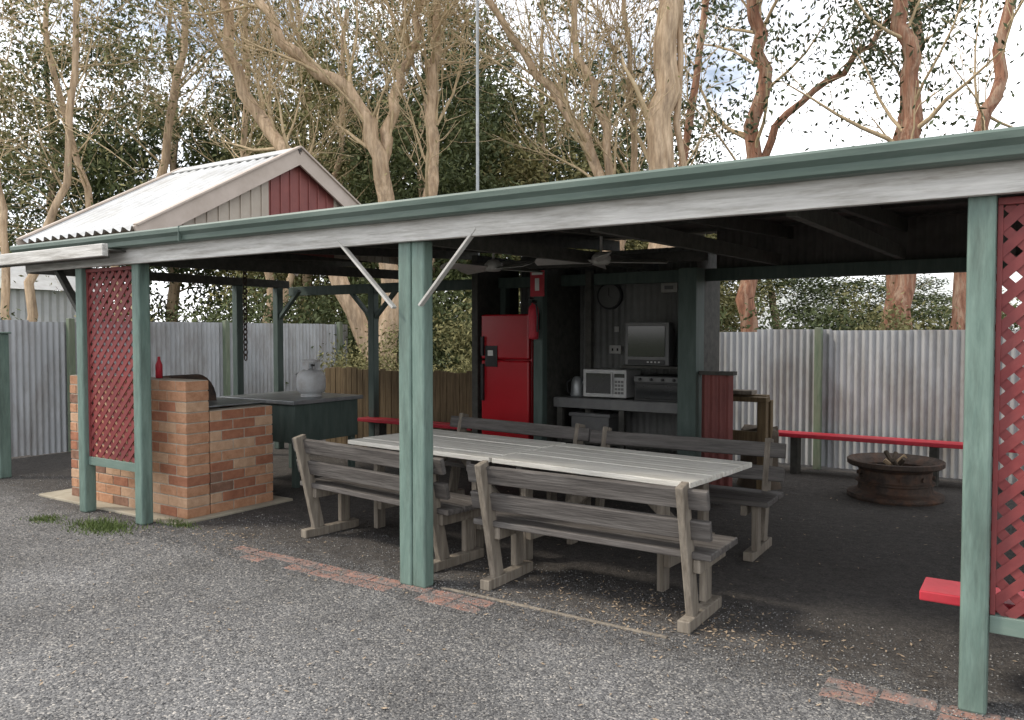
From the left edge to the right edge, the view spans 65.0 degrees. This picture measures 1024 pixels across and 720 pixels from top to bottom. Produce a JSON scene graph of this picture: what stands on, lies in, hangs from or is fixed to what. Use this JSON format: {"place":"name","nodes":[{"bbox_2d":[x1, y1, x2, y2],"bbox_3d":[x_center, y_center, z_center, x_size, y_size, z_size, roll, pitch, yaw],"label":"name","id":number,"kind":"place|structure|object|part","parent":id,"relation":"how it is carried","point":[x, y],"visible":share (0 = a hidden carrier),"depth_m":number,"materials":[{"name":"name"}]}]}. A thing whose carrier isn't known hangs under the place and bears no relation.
{"place":"outdoors","nodes":[
{"label":"outdoors","id":0,"kind":"place"},
{"bbox_2d":[0,342,1023,719],"bbox_3d":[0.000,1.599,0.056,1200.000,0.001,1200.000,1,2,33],"label":"ground","id":1,"kind":"structure","parent":0,"point":[876,566],"depth_m":4.45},
{"bbox_2d":[0,332,11,478],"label":"gate post","id":2,"kind":"object","parent":1,"relation":"on","point":[5,448],"visible":1,"depth_m":8.79,"materials":[{"name":"green paint"}]},
{"bbox_2d":[0,305,37,320],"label":"shrub","id":3,"kind":"object","parent":1,"relation":"on","point":[2,318],"visible":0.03,"depth_m":12.84,"materials":[{"name":"green plant"}]},
{"bbox_2d":[0,266,106,321],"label":"garden shed","id":4,"kind":"structure","parent":1,"relation":"on","point":[53,307],"depth_m":21.34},
{"bbox_2d":[0,0,160,320],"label":"leafy tree","id":5,"kind":"object","parent":1,"relation":"on","point":[34,192],"visible":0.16,"depth_m":25.37,"materials":[{"name":"green plant"}]},
{"bbox_2d":[20,513,201,539],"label":"grass","id":6,"kind":"structure","parent":1,"relation":"on","point":[105,525],"depth_m":6.62,"materials":[{"name":"green plant"}]},
{"bbox_2d":[74,297,161,321],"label":"shrub","id":7,"kind":"object","parent":1,"relation":"on","point":[129,313],"depth_m":13.39,"materials":[{"name":"green plant"}]},
{"bbox_2d":[0,0,248,321],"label":"pepper tree","id":8,"kind":"object","parent":1,"relation":"on","point":[30,279],"visible":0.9,"depth_m":15.13,"materials":[{"name":"green plant"}]},
{"bbox_2d":[33,0,267,322],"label":"leafy tree","id":9,"kind":"object","parent":1,"relation":"on","point":[173,294],"visible":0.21,"depth_m":26.06,"materials":[{"name":"green plant"}]},
{"bbox_2d":[39,488,292,524],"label":"concrete slab","id":10,"kind":"structure","parent":1,"relation":"on","point":[65,495],"depth_m":7.23,"materials":[{"name":"beige concrete"}]},
{"bbox_2d":[70,374,272,518],"bbox_3d":[-3.239,0.723,7.648,1.824,1.178,0.942,1,2,33],"label":"brick barbecue","id":11,"kind":"object","parent":10,"relation":"on","point":[211,453],"visible":0.67,"depth_m":7.04,"materials":[{"name":"brick"}]},
{"bbox_2d":[155,357,162,377],"bbox_3d":[-3.141,0.065,7.155,0.060,0.190,0.058,1,2,33],"label":"red bottle","id":12,"kind":"object","parent":11,"relation":"on","point":[158,369],"visible":1,"depth_m":7.14,"materials":[{"name":"paint"}]},
{"bbox_2d":[0,318,347,456],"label":"corrugated fence","id":13,"kind":"object","parent":1,"relation":"on","point":[42,362],"visible":0.43,"depth_m":11.71,"materials":[{"name":"metal"}]},
{"bbox_2d":[0,0,382,320],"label":"pepper tree","id":14,"kind":"object","parent":1,"relation":"on","point":[166,144],"visible":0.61,"depth_m":17.83,"materials":[{"name":"green plant"}]},
{"bbox_2d":[150,294,289,383],"bbox_3d":[-5.190,0.075,14.396,3.536,2.601,3.482,1,2,36],"label":"shrub","id":15,"kind":"object","parent":1,"relation":"on","point":[209,318],"visible":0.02,"depth_m":14.15,"materials":[{"name":"green plant"}]},
{"bbox_2d":[204,273,366,365],"bbox_3d":[-4.161,-0.187,16.054,4.179,3.121,4.244,0,2,13],"label":"shrub","id":16,"kind":"object","parent":1,"relation":"on","point":[307,304],"visible":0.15,"depth_m":15.76,"materials":[{"name":"green plant"}]},
{"bbox_2d":[220,373,362,487],"bbox_3d":[-2.416,0.705,8.856,1.170,1.172,1.000,1,2,33],"label":"sink bench","id":17,"kind":"object","parent":1,"relation":"on","point":[323,416],"visible":0.56,"depth_m":8.46,"materials":[{"name":"metal"}]},
{"bbox_2d":[296,359,325,396],"bbox_3d":[-2.178,0.194,8.717,0.314,0.397,0.314,1,2,33],"label":"gas bottle","id":18,"kind":"object","parent":17,"relation":"on","point":[310,379],"visible":1,"depth_m":8.62,"materials":[{"name":"paint"}]},
{"bbox_2d":[176,0,406,322],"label":"leafy tree","id":19,"kind":"object","parent":1,"relation":"on","point":[239,118],"visible":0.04,"depth_m":27.12,"materials":[{"name":"green plant"}]},
{"bbox_2d":[38,0,548,322],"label":"pepper tree","id":20,"kind":"object","parent":1,"relation":"on","point":[334,174],"visible":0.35,"depth_m":19.61,"materials":[{"name":"green plant"}]},
{"bbox_2d":[197,1,397,332],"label":"leafy tree","id":21,"kind":"object","parent":1,"relation":"on","point":[259,134],"visible":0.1,"depth_m":23.08,"materials":[{"name":"green plant"}]},
{"bbox_2d":[114,0,547,370],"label":"willow tree","id":22,"kind":"object","parent":1,"relation":"on","point":[380,151],"visible":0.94,"depth_m":14.37,"materials":[{"name":"plant"}]},
{"bbox_2d":[317,318,398,391],"bbox_3d":[-2.328,0.295,12.999,2.268,2.091,2.396,-2,3,-42],"label":"shrub","id":23,"kind":"object","parent":1,"relation":"on","point":[341,361],"visible":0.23,"depth_m":12.77,"materials":[{"name":"green plant"}]},
{"bbox_2d":[300,277,471,370],"bbox_3d":[-2.172,-0.244,16.229,4.420,3.252,4.353,-1,2,-17],"label":"shrub","id":24,"kind":"object","parent":1,"relation":"on","point":[365,301],"visible":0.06,"depth_m":15.81,"materials":[{"name":"green plant"}]},
{"bbox_2d":[292,434,483,572],"bbox_3d":[-0.945,0.988,5.950,1.650,0.809,0.595,2,3,40],"label":"picnic bench","id":25,"kind":"object","parent":1,"relation":"on","point":[344,483],"visible":0.84,"depth_m":5.82,"materials":[{"name":"grey wood"}]},
{"bbox_2d":[325,367,471,446],"bbox_3d":[-1.323,0.664,10.509,3.082,1.099,0.074,1,2,33],"label":"paling fence","id":26,"kind":"object","parent":1,"relation":"on","point":[452,393],"visible":0.3,"depth_m":10.65,"materials":[{"name":"brown wood"}]},
{"bbox_2d":[357,416,471,466],"bbox_3d":[-1.171,1.005,9.915,1.800,0.500,0.220,1,2,33],"label":"red bench","id":27,"kind":"object","parent":1,"relation":"on","point":[381,423],"visible":0.44,"depth_m":10.15,"materials":[{"name":"paint"}]},
{"bbox_2d":[323,0,527,360],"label":"leafy tree","id":28,"kind":"object","parent":1,"relation":"on","point":[445,183],"visible":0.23,"depth_m":19.18,"materials":[{"name":"green plant"}]},
{"bbox_2d":[315,0,551,360],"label":"leafy tree","id":29,"kind":"object","parent":1,"relation":"on","point":[413,108],"visible":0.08,"depth_m":22.68,"materials":[{"name":"green plant"}]},
{"bbox_2d":[323,0,550,366],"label":"leafy tree","id":30,"kind":"object","parent":1,"relation":"on","point":[490,14],"visible":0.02,"depth_m":27.09,"materials":[{"name":"green plant"}]},
{"bbox_2d":[433,344,471,372],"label":"shrub","id":31,"kind":"object","parent":1,"relation":"on","point":[461,367],"visible":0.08,"depth_m":12.39,"materials":[{"name":"green plant"}]},
{"bbox_2d":[348,429,565,547],"bbox_3d":[-0.459,1.010,6.436,1.512,0.727,0.942,2,3,38],"label":"picnic table","id":32,"kind":"object","parent":1,"relation":"on","point":[466,448],"visible":0.47,"depth_m":6.29,"materials":[{"name":"grey wood"}]},
{"bbox_2d":[397,290,519,371],"bbox_3d":[-0.718,-0.073,15.719,3.830,2.861,3.890,0,2,1],"label":"shrub","id":33,"kind":"object","parent":1,"relation":"on","point":[442,312],"visible":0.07,"depth_m":15.09,"materials":[{"name":"green plant"}]},
{"bbox_2d":[433,290,519,371],"bbox_3d":[-0.145,-0.117,14.352,3.423,2.987,3.240,-1,2,-20],"label":"shrub","id":34,"kind":"object","parent":1,"relation":"on","point":[464,330],"visible":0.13,"depth_m":14.05,"materials":[{"name":"green plant"}]},
{"bbox_2d":[481,314,533,438],"bbox_3d":[0.094,0.377,8.978,0.620,1.760,0.720,1,2,33],"label":"refrigerator","id":35,"kind":"object","parent":1,"relation":"on","point":[507,371],"visible":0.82,"depth_m":8.68,"materials":[{"name":"red metal"}]},
{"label":"doors","id":36,"kind":"part","parent":35,"relation":"part of","materials":[{"name":"red metal"}]},
{"bbox_2d":[0,126,1023,714],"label":"picnic shelter","id":37,"kind":"object","parent":1,"relation":"on","point":[946,204],"visible":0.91,"depth_m":6.35,"materials":[{"name":"green paint"}]},
{"bbox_2d":[243,271,247,360],"bbox_3d":[-2.888,-0.496,8.705,0.045,1.020,0.045,0,2,-12],"label":"hanging chain","id":38,"kind":"object","parent":37,"relation":"hanging from","point":[245,319],"visible":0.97,"depth_m":8.70,"materials":[{"name":"metal"}]},
{"bbox_2d":[476,0,478,254],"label":"antenna mast","id":39,"kind":"object","parent":37,"relation":"attached to","point":[477,95],"visible":0.47,"depth_m":9.97,"materials":[{"name":"metal"}]},
{"bbox_2d":[440,253,542,274],"bbox_3d":[-0.177,-1.002,7.623,0.870,0.330,0.870,0,2,10],"label":"ceiling fan","id":40,"kind":"object","parent":37,"relation":"attached to","point":[492,265],"visible":0.96,"depth_m":7.56,"materials":[{"name":"white paint"}]},
{"bbox_2d":[528,297,539,339],"bbox_3d":[0.225,-0.429,8.355,0.114,0.435,0.172,0,2,8],"label":"fire extinguisher","id":41,"kind":"object","parent":37,"relation":"attached to","point":[533,322],"visible":1,"depth_m":8.30,"materials":[{"name":"red metal"}]},
{"bbox_2d":[530,270,544,296],"bbox_3d":[0.264,-0.799,8.402,0.170,0.270,0.011,1,2,33],"label":"fire sign","id":42,"kind":"object","parent":37,"relation":"attached to","point":[537,281],"visible":0.86,"depth_m":8.40,"materials":[{"name":"red plastic"}]},
{"bbox_2d":[535,236,667,268],"bbox_3d":[0.763,-0.976,6.887,0.870,0.330,0.870,-2,3,-40],"label":"ceiling fan","id":43,"kind":"object","parent":37,"relation":"attached to","point":[600,259],"visible":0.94,"depth_m":6.87,"materials":[{"name":"white paint"}]},
{"bbox_2d":[597,285,622,308],"bbox_3d":[1.083,-0.712,8.916,0.299,0.299,0.054,1,2,33],"label":"wall clock","id":44,"kind":"object","parent":37,"relation":"attached to","point":[609,296],"depth_m":8.89,"materials":[{"name":"black plastic"}]},
{"bbox_2d":[609,326,621,353],"bbox_3d":[1.150,-0.221,8.907,0.140,0.300,0.045,1,2,33],"label":"power outlet","id":45,"kind":"object","parent":37,"relation":"attached to","point":[615,349],"visible":1,"depth_m":8.89,"materials":[{"name":"white paint"}]},
{"bbox_2d":[625,322,674,365],"bbox_3d":[1.471,-0.170,8.268,0.480,0.438,0.462,1,2,33],"label":"television","id":46,"kind":"object","parent":37,"relation":"attached to","point":[650,343],"visible":1,"depth_m":8.06,"materials":[{"name":"grey plastic"}]},
{"bbox_2d":[661,283,677,292],"bbox_3d":[1.677,-0.768,8.523,0.180,0.100,0.075,1,2,33],"label":"switch box","id":47,"kind":"object","parent":37,"relation":"attached to","point":[668,287],"visible":0.79,"depth_m":8.49,"materials":[{"name":"white paint"}]},
{"bbox_2d":[434,413,590,501],"bbox_3d":[-0.099,0.943,7.253,1.650,0.809,0.595,2,3,40],"label":"picnic bench","id":48,"kind":"object","parent":1,"relation":"on","point":[578,433],"visible":0.2,"depth_m":7.34,"materials":[{"name":"grey wood"}]},
{"bbox_2d":[9,478,1016,719],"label":"leaf litter","id":49,"kind":"object","parent":1,"relation":"on","point":[846,666],"visible":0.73,"depth_m":4.39,"materials":[{"name":"brown plant"}]},
{"bbox_2d":[437,25,645,319],"bbox_3d":[0.871,-4.580,22.870,6.967,10.822,6.744,1,2,29],"label":"leafy tree","id":50,"kind":"object","parent":1,"relation":"on","point":[519,170],"visible":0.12,"depth_m":22.27,"materials":[{"name":"green plant"}]},
{"bbox_2d":[449,0,645,311],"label":"leafy tree","id":51,"kind":"object","parent":1,"relation":"on","point":[572,143],"visible":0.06,"depth_m":25.65,"materials":[{"name":"green plant"}]},
{"bbox_2d":[346,0,751,250],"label":"willow tree","id":52,"kind":"object","parent":1,"relation":"on","point":[557,92],"visible":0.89,"depth_m":13.87,"materials":[{"name":"plant"}]},
{"bbox_2d":[440,586,667,638],"bbox_3d":[0.184,1.450,4.614,1.500,0.039,0.025,1,2,33],"label":"timber edging","id":53,"kind":"object","parent":1,"relation":"on","point":[563,614],"visible":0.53,"depth_m":4.55,"materials":[{"name":"grey wood"}]},
{"bbox_2d":[467,460,737,633],"bbox_3d":[0.490,1.029,4.793,1.550,0.809,0.595,1,2,33],"label":"picnic bench","id":54,"kind":"object","parent":1,"relation":"on","point":[697,546],"visible":1,"depth_m":4.59,"materials":[{"name":"grey wood"}]},
{"bbox_2d":[553,365,677,450],"bbox_3d":[1.225,0.674,8.478,1.470,1.260,0.630,1,2,33],"label":"kitchen counter","id":55,"kind":"object","parent":1,"relation":"on","point":[621,405],"visible":0.3,"depth_m":8.23,"materials":[{"name":"grey wood"}]},
{"bbox_2d":[566,376,583,396],"bbox_3d":[0.701,0.282,8.654,0.178,0.220,0.182,-1,2,-20],"label":"kettle","id":56,"kind":"object","parent":55,"relation":"on","point":[576,386],"visible":0.88,"depth_m":8.61,"materials":[{"name":"metal"}]},
{"bbox_2d":[569,410,618,431],"bbox_3d":[0.919,0.702,8.669,0.490,0.288,0.390,1,2,33],"label":"storage crate","id":57,"kind":"object","parent":55,"relation":"on","point":[596,419],"visible":0.5,"depth_m":8.52,"materials":[{"name":"grey plastic"}]},
{"bbox_2d":[583,368,640,397],"bbox_3d":[1.048,0.239,8.493,0.500,0.290,0.395,1,2,33],"label":"microwave oven","id":58,"kind":"object","parent":55,"relation":"on","point":[610,382],"visible":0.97,"depth_m":8.34,"materials":[{"name":"silver metal"}]},
{"bbox_3d":[0.904,0.243,8.385,0.320,0.240,0.010,1,2,33],"label":"door","id":59,"kind":"part","parent":58,"relation":"part of","materials":[{"name":"silver metal"}]},
{"bbox_2d":[586,373,623,393],"bbox_3d":[0.959,0.244,8.335,0.435,0.210,0.033,1,2,33],"label":"window and buttons","id":60,"kind":"structure","parent":58,"relation":"in","point":[602,383],"depth_m":8.35,"materials":[{"name":"black glass"}]},
{"bbox_2d":[634,373,677,401],"bbox_3d":[1.570,0.281,8.178,0.500,0.252,0.530,1,2,33],"label":"stove","id":61,"kind":"object","parent":55,"relation":"on","point":[657,387],"visible":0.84,"depth_m":8.00,"materials":[{"name":"black metal"}]},
{"bbox_2d":[492,443,751,591],"bbox_3d":[0.729,1.045,5.503,1.510,0.727,0.942,2,3,38],"label":"picnic table","id":62,"kind":"object","parent":1,"relation":"on","point":[675,470],"visible":0.66,"depth_m":5.35,"materials":[{"name":"grey wood"}]},
{"bbox_2d":[233,546,1017,719],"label":"brick edging","id":63,"kind":"object","parent":1,"relation":"on","point":[923,702],"visible":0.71,"depth_m":4.73,"materials":[{"name":"brown brick"}]},
{"bbox_2d":[554,3,731,282],"bbox_3d":[3.889,-5.525,28.295,7.718,12.447,8.584,0,2,0],"label":"leafy tree","id":64,"kind":"object","parent":1,"relation":"on","point":[617,86],"visible":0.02,"depth_m":27.07,"materials":[{"name":"green plant"}]},
{"bbox_2d":[517,0,788,181],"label":"gum tree","id":65,"kind":"object","parent":1,"relation":"on","point":[693,92],"visible":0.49,"depth_m":16.33,"materials":[{"name":"red plant"}]},
{"bbox_2d":[576,77,764,331],"bbox_3d":[4.596,-4.099,24.461,7.803,9.827,7.016,-2,3,-44],"label":"leafy tree","id":66,"kind":"object","parent":1,"relation":"on","point":[644,163],"visible":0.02,"depth_m":23.41,"materials":[{"name":"green plant"}]},
{"bbox_2d":[580,0,769,248],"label":"gum tree","id":67,"kind":"object","parent":1,"relation":"on","point":[668,63],"visible":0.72,"depth_m":13.21,"materials":[{"name":"brown plant"}]},
{"bbox_2d":[578,426,786,561],"bbox_3d":[1.234,0.980,6.199,1.600,0.809,0.595,1,2,32],"label":"picnic bench","id":68,"kind":"object","parent":1,"relation":"on","point":[757,503],"visible":0.58,"depth_m":6.00,"materials":[{"name":"grey wood"}]},
{"bbox_2d":[624,155,794,331],"bbox_3d":[4.526,-2.421,20.990,5.324,6.614,5.500,1,2,25],"label":"leafy tree","id":69,"kind":"object","parent":1,"relation":"on","point":[730,301],"visible":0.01,"depth_m":20.23,"materials":[{"name":"green plant"}]},
{"bbox_2d":[720,304,744,331],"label":"shrub","id":70,"kind":"object","parent":1,"relation":"on","point":[723,313],"visible":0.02,"depth_m":14.77,"materials":[{"name":"green plant"}]},
{"bbox_2d":[733,389,772,489],"bbox_3d":[2.322,0.807,8.259,0.650,1.010,0.300,1,2,33],"label":"timber workbench","id":71,"kind":"object","parent":1,"relation":"on","point":[764,417],"visible":0.45,"depth_m":8.05,"materials":[{"name":"brown wood"}]},
{"bbox_2d":[736,424,781,489],"bbox_3d":[2.591,0.998,8.389,0.482,0.620,0.460,1,2,33],"label":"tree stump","id":72,"kind":"object","parent":1,"relation":"on","point":[748,483],"visible":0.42,"depth_m":8.26,"materials":[{"name":"brown wood"}]},
{"bbox_2d":[720,275,886,331],"bbox_3d":[8.156,-2.248,24.918,7.866,5.972,7.756,0,2,-5],"label":"leafy tree","id":73,"kind":"object","parent":1,"relation":"on","point":[821,289],"visible":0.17,"depth_m":23.49,"materials":[{"name":"green plant"}]},
{"bbox_2d":[597,0,1020,331],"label":"gum tree","id":74,"kind":"object","parent":1,"relation":"on","point":[747,288],"visible":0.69,"depth_m":16.43,"materials":[{"name":"red plant"}]},
{"bbox_2d":[726,290,895,329],"bbox_3d":[5.316,0.087,14.072,3.482,2.601,3.536,1,2,34],"label":"shrub","id":75,"kind":"object","parent":1,"relation":"on","point":[815,322],"visible":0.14,"depth_m":13.90,"materials":[{"name":"green plant"}]},
{"bbox_2d":[708,0,1019,328],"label":"gum tree","id":76,"kind":"object","parent":1,"relation":"on","point":[914,122],"visible":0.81,"depth_m":14.77,"materials":[{"name":"red plant"}]},
{"bbox_2d":[719,328,1023,483],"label":"corrugated fence","id":77,"kind":"object","parent":1,"relation":"on","point":[908,384],"visible":0.52,"depth_m":9.18,"materials":[{"name":"metal"}]},
{"bbox_2d":[811,274,952,329],"bbox_3d":[11.934,-1.583,24.584,6.243,4.717,5.613,0,2,2],"label":"leafy tree","id":78,"kind":"object","parent":1,"relation":"on","point":[930,297],"visible":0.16,"depth_m":23.99,"materials":[{"name":"green plant"}]},
{"bbox_2d":[818,277,964,329],"bbox_3d":[6.467,-0.107,14.083,3.240,2.987,3.423,1,2,26],"label":"shrub","id":79,"kind":"object","parent":1,"relation":"on","point":[904,326],"visible":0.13,"depth_m":14.10,"materials":[{"name":"green plant"}]},
{"bbox_2d":[847,450,945,506],"bbox_3d":[3.705,1.104,7.779,0.864,0.450,0.864,1,2,33],"label":"fire ring","id":80,"kind":"object","parent":1,"relation":"on","point":[894,478],"visible":1,"depth_m":7.53,"materials":[{"name":"rusted steel"},{"name":"wood"}]},
{"bbox_2d":[778,430,1015,486],"bbox_3d":[4.813,1.088,8.098,4.400,0.460,0.250,1,2,33],"label":"red bench","id":81,"kind":"object","parent":1,"relation":"on","point":[934,446],"visible":0.7,"depth_m":8.69,"materials":[{"name":"paint"}]},
{"bbox_2d":[787,0,1023,329],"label":"gum tree","id":82,"kind":"object","parent":1,"relation":"on","point":[889,284],"visible":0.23,"depth_m":17.78,"materials":[{"name":"red plant"}]},
{"bbox_2d":[881,0,1023,329],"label":"gum tree","id":83,"kind":"object","parent":1,"relation":"on","point":[985,110],"visible":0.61,"depth_m":13.77,"materials":[{"name":"red plant"}]},
{"bbox_2d":[913,297,1020,330],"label":"shrub","id":84,"kind":"object","parent":1,"relation":"on","point":[948,312],"visible":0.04,"depth_m":15.28,"materials":[{"name":"green plant"}]},
{"bbox_2d":[919,577,1023,616],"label":"red bench","id":85,"kind":"object","parent":1,"relation":"on","point":[942,591],"visible":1,"depth_m":3.57,"materials":[{"name":"paint"}]},
{"bbox_2d":[936,277,1020,330],"bbox_3d":[15.575,-1.255,23.572,6.389,4.088,6.600,-1,2,-30],"label":"leafy tree","id":86,"kind":"object","parent":1,"relation":"on","point":[1002,313],"visible":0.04,"depth_m":23.64,"materials":[{"name":"green plant"}]},
{"bbox_2d":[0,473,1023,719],"bbox_3d":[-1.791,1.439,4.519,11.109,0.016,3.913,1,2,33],"label":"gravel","id":87,"kind":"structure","parent":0,"point":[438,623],"depth_m":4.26,"materials":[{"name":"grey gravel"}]},
{"bbox_2d":[0,0,1023,331],"label":"sky","id":88,"kind":"structure","parent":0,"point":[788,142],"materials":[{"name":"white"}]}
]}

